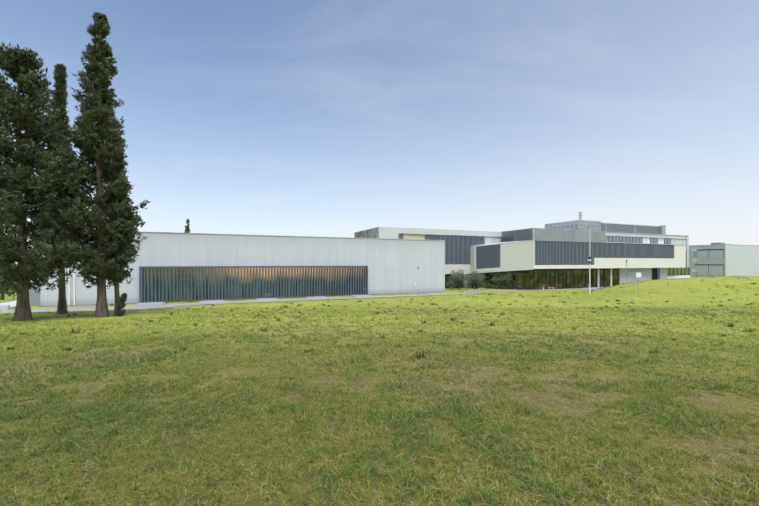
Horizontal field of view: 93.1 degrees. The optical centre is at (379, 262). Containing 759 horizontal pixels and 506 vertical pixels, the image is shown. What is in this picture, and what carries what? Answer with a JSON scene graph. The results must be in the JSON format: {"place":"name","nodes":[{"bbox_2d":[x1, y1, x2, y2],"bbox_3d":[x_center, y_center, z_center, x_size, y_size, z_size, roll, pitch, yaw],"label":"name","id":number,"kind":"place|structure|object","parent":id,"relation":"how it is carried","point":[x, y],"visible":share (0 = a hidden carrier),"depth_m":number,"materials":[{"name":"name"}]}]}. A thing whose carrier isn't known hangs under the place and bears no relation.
{"place":"outdoors","nodes":[
{"label":"outdoors","id":0,"kind":"place"},
{"bbox_2d":[0,287,603,312],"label":"road paving","id":1,"kind":"structure","parent":0,"point":[152,305],"depth_m":35.53,"materials":[{"name":"concrete"}]},
{"bbox_2d":[354,212,689,289],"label":"building","id":2,"kind":"structure","parent":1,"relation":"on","point":[553,255],"depth_m":98.13,"materials":[{"name":"grey concrete"}]},
{"bbox_2d":[0,265,758,505],"bbox_3d":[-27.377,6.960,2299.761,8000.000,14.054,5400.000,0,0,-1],"label":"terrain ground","id":3,"kind":"structure","parent":0,"point":[738,287],"depth_m":5.79,"materials":[{"name":"green plant"}]},
{"bbox_2d":[0,301,15,310],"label":"concrete ramp wall","id":4,"kind":"structure","parent":3,"relation":"on","point":[8,305],"depth_m":30.87,"materials":[{"name":"white concrete"}]},
{"bbox_2d":[0,286,16,302],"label":"green court fence","id":5,"kind":"object","parent":3,"relation":"on","point":[2,293],"visible":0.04,"depth_m":74.74,"materials":[{"name":"green metal"}]},
{"bbox_2d":[1,280,16,299],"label":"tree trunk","id":6,"kind":"object","parent":3,"relation":"on","point":[2,296],"depth_m":84.53,"materials":[{"name":"green plant"}]},
{"bbox_2d":[0,42,95,320],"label":"cypress tree","id":7,"kind":"object","parent":3,"relation":"on","point":[20,179],"visible":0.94,"depth_m":17.67,"materials":[{"name":"green plant"}]},
{"bbox_2d":[33,63,80,313],"bbox_3d":[-19.504,-4.484,21.687,2.633,15.426,3.264,0,0,-1],"label":"cypress tree","id":8,"kind":"object","parent":3,"relation":"on","point":[60,85],"visible":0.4,"depth_m":21.85,"materials":[{"name":"green plant"}]},
{"bbox_2d":[21,11,149,316],"bbox_3d":[-15.677,-5.345,19.612,4.246,16.891,4.883,0,0,-1],"label":"cypress tree","id":9,"kind":"object","parent":3,"relation":"on","point":[99,127],"visible":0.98,"depth_m":19.48,"materials":[{"name":"green plant"}]},
{"bbox_2d":[87,136,141,315],"bbox_3d":[-15.125,-2.070,20.798,2.784,10.428,2.914,0,0,-1],"label":"cypress tree","id":10,"kind":"object","parent":3,"relation":"on","point":[118,277],"visible":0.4,"depth_m":20.50,"materials":[{"name":"green plant"}]},
{"bbox_2d":[114,292,127,315],"bbox_3d":[-14.651,2.403,20.311,0.685,1.467,0.779,0,0,-1],"label":"bush","id":11,"kind":"object","parent":3,"relation":"on","point":[121,303],"visible":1,"depth_m":20.27,"materials":[{"name":"green plant"}]},
{"bbox_2d":[184,219,189,232],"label":"tree","id":12,"kind":"object","parent":3,"relation":"on","point":[187,230],"visible":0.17,"depth_m":74.40,"materials":[{"name":"green plant"}]},
{"bbox_2d":[29,231,444,305],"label":"building","id":13,"kind":"structure","parent":3,"relation":"on","point":[174,267],"depth_m":39.94,"materials":[{"name":"concrete"}]},
{"bbox_2d":[0,375,758,505],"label":"grass","id":14,"kind":"structure","parent":3,"relation":"on","point":[461,423],"depth_m":4.04,"materials":[{"name":"green plant"}]},
{"bbox_2d":[0,276,758,359],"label":"grass weed tufts","id":15,"kind":"object","parent":3,"relation":"on","point":[424,321],"visible":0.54,"depth_m":18.15,"materials":[{"name":"green plant"}]},
{"bbox_2d":[6,276,758,311],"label":"grass","id":16,"kind":"structure","parent":3,"relation":"on","point":[541,298],"depth_m":37.64,"materials":[{"name":"green plant"}]},
{"bbox_2d":[446,269,471,288],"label":"bush","id":17,"kind":"object","parent":3,"relation":"on","point":[458,276],"visible":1,"depth_m":93.09,"materials":[{"name":"green plant"}]},
{"bbox_2d":[468,271,485,288],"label":"bush","id":18,"kind":"object","parent":3,"relation":"on","point":[479,278],"visible":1,"depth_m":95.70,"materials":[{"name":"green plant"}]},
{"bbox_2d":[487,272,515,288],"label":"bush","id":19,"kind":"object","parent":3,"relation":"on","point":[504,279],"visible":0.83,"depth_m":93.92,"materials":[{"name":"green plant"}]},
{"bbox_2d":[586,227,590,293],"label":"street lamp","id":20,"kind":"object","parent":3,"relation":"on","point":[589,259],"visible":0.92,"depth_m":51.26,"materials":[{"name":"grey metal"}]},
{"bbox_2d":[492,276,748,294],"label":"grass","id":21,"kind":"structure","parent":3,"relation":"on","point":[567,294],"depth_m":66.84,"materials":[{"name":"green plant"}]},
{"bbox_2d":[636,272,640,291],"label":"sign post","id":22,"kind":"object","parent":3,"relation":"on","point":[638,275],"visible":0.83,"depth_m":46.79,"materials":[{"name":"grey metal"}]},
{"bbox_2d":[689,242,758,276],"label":"building","id":23,"kind":"structure","parent":3,"relation":"on","point":[719,259],"depth_m":130.62,"materials":[{"name":"concrete"}]},
{"bbox_2d":[0,329,758,401],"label":"grass","id":24,"kind":"structure","parent":0,"point":[144,355],"depth_m":8.56,"materials":[{"name":"green plant"}]},
{"bbox_2d":[0,304,758,342],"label":"grass","id":25,"kind":"structure","parent":0,"point":[629,309],"depth_m":17.46,"materials":[{"name":"green plant"}]},
{"bbox_2d":[0,0,758,262],"label":"sky","id":26,"kind":"structure","parent":0,"point":[318,118],"materials":[{"name":"blue"}]}
]}

